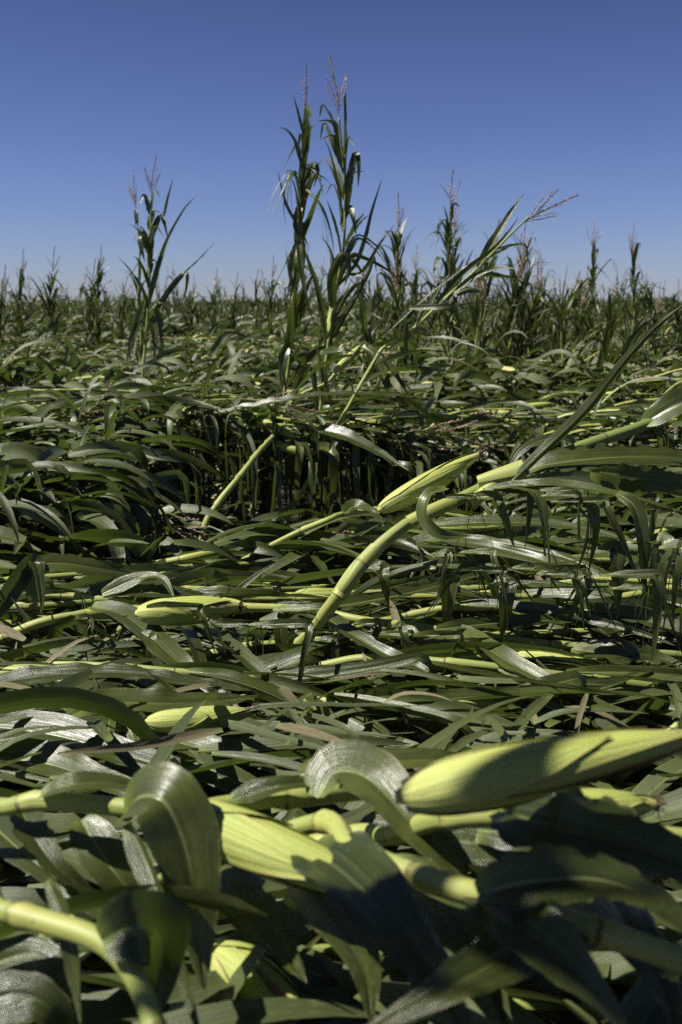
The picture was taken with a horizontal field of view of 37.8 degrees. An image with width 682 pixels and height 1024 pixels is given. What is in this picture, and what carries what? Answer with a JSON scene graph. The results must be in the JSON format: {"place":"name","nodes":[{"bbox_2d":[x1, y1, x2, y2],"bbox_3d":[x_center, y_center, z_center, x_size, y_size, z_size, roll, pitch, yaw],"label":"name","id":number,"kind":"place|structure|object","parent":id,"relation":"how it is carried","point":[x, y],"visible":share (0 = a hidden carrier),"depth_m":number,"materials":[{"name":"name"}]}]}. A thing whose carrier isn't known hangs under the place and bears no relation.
{"place":"outdoors","nodes":[
{"label":"outdoors","id":0,"kind":"place"},
{"bbox_2d":[0,349,598,1023],"bbox_3d":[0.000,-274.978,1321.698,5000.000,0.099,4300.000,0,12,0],"label":"ground","id":1,"kind":"structure","parent":0,"point":[224,511],"depth_m":5.62,"materials":[{"name":"soil"}]},
{"bbox_2d":[0,264,16,349],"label":"corn plant","id":2,"kind":"object","parent":1,"relation":"on","point":[2,307],"visible":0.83,"depth_m":11.79,"materials":[{"name":"green plant"}]},
{"bbox_2d":[3,250,42,346],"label":"corn plant","id":3,"kind":"object","parent":1,"relation":"on","point":[18,313],"visible":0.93,"depth_m":12.71,"materials":[{"name":"green plant"}]},
{"bbox_2d":[27,246,76,350],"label":"corn plant","id":4,"kind":"object","parent":1,"relation":"on","point":[50,300],"visible":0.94,"depth_m":13.19,"materials":[{"name":"green plant"}]},
{"bbox_2d":[2,382,142,441],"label":"corn plant","id":5,"kind":"object","parent":1,"relation":"on","point":[38,436],"visible":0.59,"depth_m":4.74,"materials":[{"name":"green plant"}]},
{"bbox_2d":[65,258,112,351],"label":"corn plant","id":6,"kind":"object","parent":1,"relation":"on","point":[89,325],"visible":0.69,"depth_m":13.72,"materials":[{"name":"green plant"}]},
{"bbox_2d":[0,553,186,660],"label":"corn plant","id":7,"kind":"object","parent":1,"relation":"on","point":[27,574],"visible":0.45,"depth_m":2.52,"materials":[{"name":"green plant"}]},
{"bbox_2d":[75,246,118,353],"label":"corn plant","id":8,"kind":"object","parent":1,"relation":"on","point":[96,327],"visible":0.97,"depth_m":13.21,"materials":[{"name":"green plant"}]},
{"bbox_2d":[0,600,201,654],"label":"corn plant","id":9,"kind":"object","parent":1,"relation":"on","point":[77,628],"visible":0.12,"depth_m":2.43,"materials":[{"name":"green plant"}]},
{"bbox_2d":[26,483,209,551],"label":"corn plant","id":10,"kind":"object","parent":1,"relation":"on","point":[91,544],"visible":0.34,"depth_m":3.91,"materials":[{"name":"green plant"}]},
{"bbox_2d":[106,279,137,345],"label":"corn plant","id":11,"kind":"object","parent":1,"relation":"on","point":[121,329],"visible":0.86,"depth_m":14.73,"materials":[{"name":"green plant"}]},
{"bbox_2d":[0,382,266,411],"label":"corn plant","id":12,"kind":"object","parent":1,"relation":"on","point":[133,388],"visible":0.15,"depth_m":7.07,"materials":[{"name":"plant"}]},
{"bbox_2d":[0,772,267,831],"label":"corn plant","id":13,"kind":"object","parent":1,"relation":"on","point":[18,787],"visible":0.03,"depth_m":1.86,"materials":[{"name":"green plant"}]},
{"bbox_2d":[126,170,164,374],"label":"corn plant","id":14,"kind":"object","parent":1,"relation":"on","point":[138,292],"visible":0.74,"depth_m":9.37,"materials":[{"name":"green plant"}]},
{"bbox_2d":[0,878,317,1023],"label":"corn plant","id":15,"kind":"object","parent":1,"relation":"on","point":[137,940],"visible":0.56,"depth_m":0.82,"materials":[{"name":"green plant"}]},
{"bbox_2d":[117,155,214,377],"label":"corn plant","id":16,"kind":"object","parent":1,"relation":"on","point":[146,243],"visible":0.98,"depth_m":7.98,"materials":[{"name":"green plant"}]},
{"bbox_2d":[0,567,368,659],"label":"corn plant","id":17,"kind":"object","parent":1,"relation":"on","point":[147,587],"visible":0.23,"depth_m":2.54,"materials":[{"name":"green plant"}]},
{"bbox_2d":[0,559,377,657],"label":"corn plant","id":18,"kind":"object","parent":1,"relation":"on","point":[11,613],"visible":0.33,"depth_m":2.58,"materials":[{"name":"green plant"}]},
{"bbox_2d":[174,277,206,336],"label":"corn plant","id":19,"kind":"object","parent":1,"relation":"on","point":[192,303],"visible":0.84,"depth_m":16.68,"materials":[{"name":"green plant"}]},
{"bbox_2d":[0,808,410,987],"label":"corn plant","id":20,"kind":"object","parent":1,"relation":"on","point":[280,895],"visible":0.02,"depth_m":1.38,"materials":[{"name":"green plant"}]},
{"bbox_2d":[0,662,414,797],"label":"corn plant","id":21,"kind":"object","parent":1,"relation":"on","point":[169,708],"visible":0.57,"depth_m":1.74,"materials":[{"name":"green plant"}]},
{"bbox_2d":[190,269,226,341],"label":"corn plant","id":22,"kind":"object","parent":1,"relation":"on","point":[213,310],"visible":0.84,"depth_m":15.65,"materials":[{"name":"green plant"}]},
{"bbox_2d":[0,553,428,633],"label":"corn plant","id":23,"kind":"object","parent":1,"relation":"on","point":[258,578],"visible":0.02,"depth_m":2.74,"materials":[{"name":"green plant"}]},
{"bbox_2d":[0,553,430,583],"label":"corn plant","id":24,"kind":"object","parent":1,"relation":"on","point":[5,573],"visible":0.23,"depth_m":3.02,"materials":[{"name":"green plant"}]},
{"bbox_2d":[0,639,436,779],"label":"corn plant","id":25,"kind":"object","parent":1,"relation":"on","point":[265,690],"visible":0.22,"depth_m":2.04,"materials":[{"name":"green plant"}]},
{"bbox_2d":[53,434,390,535],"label":"corn plant","id":26,"kind":"object","parent":1,"relation":"on","point":[332,453],"visible":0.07,"depth_m":4.66,"materials":[{"name":"green plant"}]},
{"bbox_2d":[0,739,468,1023],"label":"corn plant","id":27,"kind":"object","parent":1,"relation":"on","point":[194,835],"visible":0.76,"depth_m":0.98,"materials":[{"name":"green plant"}]},
{"bbox_2d":[197,434,274,549],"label":"corn plant","id":28,"kind":"object","parent":1,"relation":"on","point":[230,487],"visible":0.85,"depth_m":4.10,"materials":[{"name":"green plant"}]},
{"bbox_2d":[225,274,246,338],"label":"corn plant","id":29,"kind":"object","parent":1,"relation":"on","point":[233,325],"visible":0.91,"depth_m":16.66,"materials":[{"name":"green plant"}]},
{"bbox_2d":[165,389,337,490],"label":"corn plant","id":30,"kind":"object","parent":1,"relation":"on","point":[256,409],"visible":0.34,"depth_m":4.91,"materials":[{"name":"green plant"}]},
{"bbox_2d":[0,580,533,660],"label":"corn plant","id":31,"kind":"object","parent":1,"relation":"on","point":[45,629],"visible":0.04,"depth_m":2.49,"materials":[{"name":"green plant"}]},
{"bbox_2d":[257,256,286,343],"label":"corn plant","id":32,"kind":"object","parent":1,"relation":"on","point":[270,311],"visible":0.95,"depth_m":14.68,"materials":[{"name":"green plant"}]},
{"bbox_2d":[250,65,339,411],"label":"corn plant","id":33,"kind":"object","parent":1,"relation":"on","point":[295,259],"visible":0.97,"depth_m":5.64,"materials":[{"name":"green plant"}]},
{"bbox_2d":[118,401,479,488],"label":"corn plant","id":34,"kind":"object","parent":1,"relation":"on","point":[424,452],"visible":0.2,"depth_m":4.80,"materials":[{"name":"green plant"}]},
{"bbox_2d":[85,403,528,529],"bbox_3d":[-0.021,-0.173,4.873,2.383,0.804,0.660,-2,12,-10],"label":"corn plant","id":35,"kind":"object","parent":1,"relation":"on","point":[273,425],"visible":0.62,"depth_m":4.74,"materials":[{"name":"green plant"}]},
{"bbox_2d":[178,378,445,416],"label":"corn plant","id":36,"kind":"object","parent":1,"relation":"on","point":[334,400],"visible":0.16,"depth_m":6.67,"materials":[{"name":"green plant"}]},
{"bbox_2d":[137,412,492,523],"bbox_3d":[-0.342,-0.156,4.921,2.408,0.678,0.349,0,12,0],"label":"corn plant","id":37,"kind":"object","parent":1,"relation":"on","point":[243,417],"visible":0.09,"depth_m":4.88,"materials":[{"name":"green plant"}]},
{"bbox_2d":[228,322,422,512],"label":"corn plant","id":38,"kind":"object","parent":1,"relation":"on","point":[371,350],"visible":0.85,"depth_m":5.01,"materials":[{"name":"green plant"}]},
{"bbox_2d":[149,390,507,516],"bbox_3d":[-0.469,-0.207,4.843,2.513,0.779,0.451,2,12,11],"label":"corn plant","id":39,"kind":"object","parent":1,"relation":"on","point":[343,433],"visible":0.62,"depth_m":4.70,"materials":[{"name":"green plant"}]},
{"bbox_2d":[65,528,612,592],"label":"corn plant","id":40,"kind":"object","parent":1,"relation":"on","point":[523,554],"visible":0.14,"depth_m":3.01,"materials":[{"name":"green plant"}]},
{"bbox_2d":[0,560,681,750],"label":"corn plant","id":41,"kind":"object","parent":1,"relation":"on","point":[144,622],"visible":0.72,"depth_m":2.20,"materials":[{"name":"green plant"}]},
{"bbox_2d":[0,275,681,322],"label":"corn crop","id":42,"kind":"object","parent":1,"relation":"on","point":[240,313],"visible":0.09,"depth_m":30.88,"materials":[{"name":"green plant"}]},
{"bbox_2d":[0,291,681,430],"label":"flattened corn","id":43,"kind":"object","parent":1,"relation":"on","point":[224,354],"visible":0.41,"depth_m":8.59,"materials":[{"name":"plant"}]},
{"bbox_2d":[299,54,394,421],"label":"corn plant","id":44,"kind":"object","parent":1,"relation":"on","point":[340,262],"visible":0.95,"depth_m":5.29,"materials":[{"name":"green plant"}]},
{"bbox_2d":[45,562,650,649],"bbox_3d":[-0.080,0.355,2.629,2.217,0.445,0.639,-4,12,-16],"label":"corn plant","id":45,"kind":"object","parent":1,"relation":"on","point":[188,569],"visible":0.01,"depth_m":2.72,"materials":[{"name":"green plant"}]},
{"bbox_2d":[19,569,681,638],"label":"corn plant","id":46,"kind":"object","parent":1,"relation":"on","point":[250,593],"visible":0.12,"depth_m":2.55,"materials":[{"name":"green plant"}]},
{"bbox_2d":[80,911,634,1023],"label":"corn plant","id":47,"kind":"object","parent":1,"relation":"on","point":[547,1011],"visible":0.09,"depth_m":1.11,"materials":[{"name":"green plant"}]},
{"bbox_2d":[37,727,681,934],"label":"corn plant","id":48,"kind":"object","parent":1,"relation":"on","point":[482,807],"visible":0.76,"depth_m":0.83,"materials":[{"name":"green plant"}]},
{"bbox_2d":[39,809,681,1023],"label":"corn plant","id":49,"kind":"object","parent":1,"relation":"on","point":[507,919],"visible":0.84,"depth_m":0.78,"materials":[{"name":"green plant"}]},
{"bbox_2d":[345,281,390,385],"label":"corn plant","id":50,"kind":"object","parent":1,"relation":"on","point":[366,322],"visible":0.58,"depth_m":8.12,"materials":[{"name":"green plant"}]},
{"bbox_2d":[350,275,392,351],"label":"corn plant","id":51,"kind":"object","parent":1,"relation":"on","point":[378,335],"visible":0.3,"depth_m":11.05,"materials":[{"name":"green plant"}]},
{"bbox_2d":[225,406,519,428],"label":"corn plant","id":52,"kind":"object","parent":1,"relation":"on","point":[380,411],"visible":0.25,"depth_m":6.30,"materials":[{"name":"plant"}]},
{"bbox_2d":[176,439,574,531],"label":"corn plant","id":53,"kind":"object","parent":1,"relation":"on","point":[286,447],"visible":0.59,"depth_m":4.74,"materials":[{"name":"green plant"}]},
{"bbox_2d":[91,717,669,1023],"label":"corn plant","id":54,"kind":"object","parent":1,"relation":"on","point":[351,816],"visible":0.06,"depth_m":1.01,"materials":[{"name":"green plant"}]},
{"bbox_2d":[102,521,681,645],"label":"corn plant","id":55,"kind":"object","parent":1,"relation":"on","point":[420,596],"visible":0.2,"depth_m":2.59,"materials":[{"name":"green plant"}]},
{"bbox_2d":[368,193,417,354],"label":"corn plant","id":56,"kind":"object","parent":1,"relation":"on","point":[397,238],"visible":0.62,"depth_m":9.21,"materials":[{"name":"green plant"}]},
{"bbox_2d":[221,441,566,523],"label":"corn plant","id":57,"kind":"object","parent":1,"relation":"on","point":[340,474],"visible":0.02,"depth_m":4.84,"materials":[{"name":"green plant"}]},
{"bbox_2d":[381,252,421,371],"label":"corn plant","id":58,"kind":"object","parent":1,"relation":"on","point":[396,294],"visible":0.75,"depth_m":8.79,"materials":[{"name":"green plant"}]},
{"bbox_2d":[136,631,681,750],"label":"corn plant","id":59,"kind":"object","parent":1,"relation":"on","point":[477,697],"visible":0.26,"depth_m":1.91,"materials":[{"name":"green plant"}]},
{"bbox_2d":[404,244,438,353],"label":"corn plant","id":60,"kind":"object","parent":1,"relation":"on","point":[414,285],"visible":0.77,"depth_m":11.71,"materials":[{"name":"green plant"}]},
{"bbox_2d":[199,560,651,647],"bbox_3d":[0.199,0.321,2.735,2.123,0.475,0.667,0,12,0],"label":"corn plant","id":61,"kind":"object","parent":1,"relation":"on","point":[364,577],"visible":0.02,"depth_m":2.79,"materials":[{"name":"green plant"}]},
{"bbox_2d":[407,268,445,346],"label":"corn plant","id":62,"kind":"object","parent":1,"relation":"on","point":[431,324],"visible":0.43,"depth_m":12.25,"materials":[{"name":"green plant"}]},
{"bbox_2d":[283,189,577,525],"bbox_3d":[0.422,-0.722,4.843,1.334,1.647,0.764,3,12,14],"label":"corn plant","id":63,"kind":"object","parent":1,"relation":"on","point":[490,248],"visible":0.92,"depth_m":4.70,"materials":[{"name":"green plant"}]},
{"bbox_2d":[185,404,678,529],"bbox_3d":[0.370,-0.146,4.852,2.502,0.782,0.321,0,12,2],"label":"corn plant","id":64,"kind":"object","parent":1,"relation":"on","point":[309,429],"visible":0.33,"depth_m":4.80,"materials":[{"name":"green plant"}]},
{"bbox_2d":[205,573,681,719],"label":"corn plant","id":65,"kind":"object","parent":1,"relation":"on","point":[344,649],"visible":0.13,"depth_m":2.40,"materials":[{"name":"green plant"}]},
{"bbox_2d":[419,169,471,363],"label":"corn plant","id":66,"kind":"object","parent":1,"relation":"on","point":[448,322],"visible":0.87,"depth_m":9.40,"materials":[{"name":"green plant"}]},
{"bbox_2d":[241,499,652,574],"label":"corn plant","id":67,"kind":"object","parent":1,"relation":"on","point":[453,522],"visible":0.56,"depth_m":3.03,"materials":[{"name":"green plant"}]},
{"bbox_2d":[234,425,665,522],"bbox_3d":[0.503,-0.070,4.796,2.213,0.722,0.512,1,12,3],"label":"corn plant","id":68,"kind":"object","parent":1,"relation":"on","point":[658,429],"visible":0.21,"depth_m":4.78,"materials":[{"name":"green plant"}]},
{"bbox_2d":[224,641,681,788],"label":"corn plant","id":69,"kind":"object","parent":1,"relation":"on","point":[467,667],"visible":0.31,"depth_m":2.04,"materials":[{"name":"green plant"}]},
{"bbox_2d":[432,198,473,361],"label":"corn plant","id":70,"kind":"object","parent":1,"relation":"on","point":[455,323],"visible":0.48,"depth_m":10.04,"materials":[{"name":"green plant"}]},
{"bbox_2d":[266,292,681,643],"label":"corn plant","id":71,"kind":"object","parent":1,"relation":"on","point":[622,467],"visible":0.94,"depth_m":2.21,"materials":[{"name":"green plant"}]},
{"bbox_2d":[275,487,675,532],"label":"corn plant","id":72,"kind":"object","parent":1,"relation":"on","point":[365,498],"visible":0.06,"depth_m":4.76,"materials":[{"name":"green plant"}]},
{"bbox_2d":[446,218,505,358],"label":"corn plant","id":73,"kind":"object","parent":1,"relation":"on","point":[488,263],"visible":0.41,"depth_m":8.98,"materials":[{"name":"green plant"}]},
{"bbox_2d":[444,267,508,369],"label":"corn plant","id":74,"kind":"object","parent":1,"relation":"on","point":[477,308],"visible":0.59,"depth_m":8.20,"materials":[{"name":"green plant"}]},
{"bbox_2d":[316,399,656,505],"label":"corn plant","id":75,"kind":"object","parent":1,"relation":"on","point":[466,419],"visible":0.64,"depth_m":5.56,"materials":[{"name":"green plant"}]},
{"bbox_2d":[297,542,676,583],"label":"corn plant","id":76,"kind":"object","parent":1,"relation":"on","point":[595,564],"visible":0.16,"depth_m":2.91,"materials":[{"name":"green plant"}]},
{"bbox_2d":[348,400,639,461],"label":"corn plant","id":77,"kind":"object","parent":1,"relation":"on","point":[449,402],"visible":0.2,"depth_m":6.62,"materials":[{"name":"plant"}]},
{"bbox_2d":[318,541,681,664],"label":"corn plant","id":78,"kind":"object","parent":1,"relation":"on","point":[601,623],"visible":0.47,"depth_m":2.37,"materials":[{"name":"green plant"}]},
{"bbox_2d":[371,650,628,778],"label":"corn plant","id":79,"kind":"object","parent":1,"relation":"on","point":[546,655],"visible":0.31,"depth_m":2.10,"materials":[{"name":"green plant"}]},
{"bbox_2d":[480,241,541,365],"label":"corn plant","id":80,"kind":"object","parent":1,"relation":"on","point":[509,319],"visible":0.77,"depth_m":8.81,"materials":[{"name":"green plant"}]},
{"bbox_2d":[487,232,536,357],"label":"corn plant","id":81,"kind":"object","parent":1,"relation":"on","point":[515,327],"visible":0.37,"depth_m":10.25,"materials":[{"name":"green plant"}]},
{"bbox_2d":[431,392,594,435],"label":"corn plant","id":82,"kind":"object","parent":1,"relation":"on","point":[537,404],"visible":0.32,"depth_m":6.56,"materials":[{"name":"plant"}]},
{"bbox_2d":[488,222,553,412],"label":"corn plant","id":83,"kind":"object","parent":1,"relation":"on","point":[522,311],"visible":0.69,"depth_m":9.58,"materials":[{"name":"green plant"}]},
{"bbox_2d":[365,531,681,663],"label":"corn plant","id":84,"kind":"object","parent":1,"relation":"on","point":[666,547],"visible":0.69,"depth_m":2.12,"materials":[{"name":"green plant"}]},
{"bbox_2d":[368,432,681,510],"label":"corn plant","id":85,"kind":"object","parent":1,"relation":"on","point":[419,467],"visible":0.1,"depth_m":4.75,"materials":[{"name":"green plant"}]},
{"bbox_2d":[521,257,556,354],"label":"corn plant","id":86,"kind":"object","parent":1,"relation":"on","point":[533,303],"visible":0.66,"depth_m":9.95,"materials":[{"name":"green plant"}]},
{"bbox_2d":[527,250,560,351],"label":"corn plant","id":87,"kind":"object","parent":1,"relation":"on","point":[542,322],"visible":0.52,"depth_m":12.71,"materials":[{"name":"green plant"}]},
{"bbox_2d":[424,652,672,697],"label":"corn plant","id":88,"kind":"object","parent":1,"relation":"on","point":[479,656],"visible":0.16,"depth_m":2.12,"materials":[{"name":"green plant"}]},
{"bbox_2d":[511,266,586,384],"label":"corn plant","id":89,"kind":"object","parent":1,"relation":"on","point":[560,327],"visible":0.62,"depth_m":7.98,"materials":[{"name":"green plant"}]},
{"bbox_2d":[536,290,589,359],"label":"corn plant","id":90,"kind":"object","parent":1,"relation":"on","point":[569,310],"visible":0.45,"depth_m":8.62,"materials":[{"name":"green plant"}]},
{"bbox_2d":[449,551,681,674],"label":"corn plant","id":91,"kind":"object","parent":1,"relation":"on","point":[666,636],"visible":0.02,"depth_m":2.45,"materials":[{"name":"green plant"}]},
{"bbox_2d":[463,408,680,510],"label":"corn plant","id":92,"kind":"object","parent":1,"relation":"on","point":[563,421],"visible":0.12,"depth_m":5.05,"materials":[{"name":"green plant"}]},
{"bbox_2d":[478,421,681,508],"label":"corn plant","id":93,"kind":"object","parent":1,"relation":"on","point":[595,431],"visible":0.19,"depth_m":4.81,"materials":[{"name":"green plant"}]},
{"bbox_2d":[566,277,599,351],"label":"corn plant","id":94,"kind":"object","parent":1,"relation":"on","point":[576,322],"visible":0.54,"depth_m":10.78,"materials":[{"name":"green plant"}]},
{"bbox_2d":[520,569,671,609],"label":"corn plant","id":95,"kind":"object","parent":1,"relation":"on","point":[550,592],"visible":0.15,"depth_m":2.63,"materials":[{"name":"green plant"}]},
{"bbox_2d":[581,219,613,353],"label":"corn plant","id":96,"kind":"object","parent":1,"relation":"on","point":[593,273],"visible":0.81,"depth_m":11.19,"materials":[{"name":"green plant"}]},
{"bbox_2d":[522,382,676,418],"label":"corn plant","id":97,"kind":"object","parent":1,"relation":"on","point":[571,391],"visible":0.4,"depth_m":7.31,"materials":[{"name":"green plant"}]},
{"bbox_2d":[586,287,651,402],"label":"corn plant","id":98,"kind":"object","parent":1,"relation":"on","point":[607,335],"visible":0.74,"depth_m":7.75,"materials":[{"name":"green plant"}]},
{"bbox_2d":[619,222,643,334],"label":"corn plant","id":99,"kind":"object","parent":1,"relation":"on","point":[633,258],"visible":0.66,"depth_m":11.64,"materials":[{"name":"green plant"}]},
{"bbox_2d":[598,375,681,406],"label":"corn plant","id":100,"kind":"object","parent":1,"relation":"on","point":[663,378],"visible":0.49,"depth_m":7.05,"materials":[{"name":"plant"}]},
{"bbox_2d":[605,276,678,369],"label":"corn plant","id":101,"kind":"object","parent":1,"relation":"on","point":[633,310],"visible":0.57,"depth_m":8.77,"materials":[{"name":"green plant"}]},
{"bbox_2d":[627,265,666,355],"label":"corn plant","id":102,"kind":"object","parent":1,"relation":"on","point":[648,297],"visible":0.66,"depth_m":10.92,"materials":[{"name":"green plant"}]},
{"bbox_2d":[636,282,677,357],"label":"corn plant","id":103,"kind":"object","parent":1,"relation":"on","point":[655,351],"visible":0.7,"depth_m":10.56,"materials":[{"name":"green plant"}]},
{"bbox_2d":[665,278,681,343],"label":"corn plant","id":104,"kind":"object","parent":1,"relation":"on","point":[677,330],"visible":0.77,"depth_m":13.72,"materials":[{"name":"green plant"}]},
{"bbox_2d":[0,354,681,1023],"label":"plants","id":105,"kind":"object","parent":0,"point":[112,474],"visible":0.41,"depth_m":2.26,"materials":[{"name":"green plant"}]},
{"bbox_2d":[0,0,681,302],"label":"sky","id":106,"kind":"structure","parent":0,"point":[534,99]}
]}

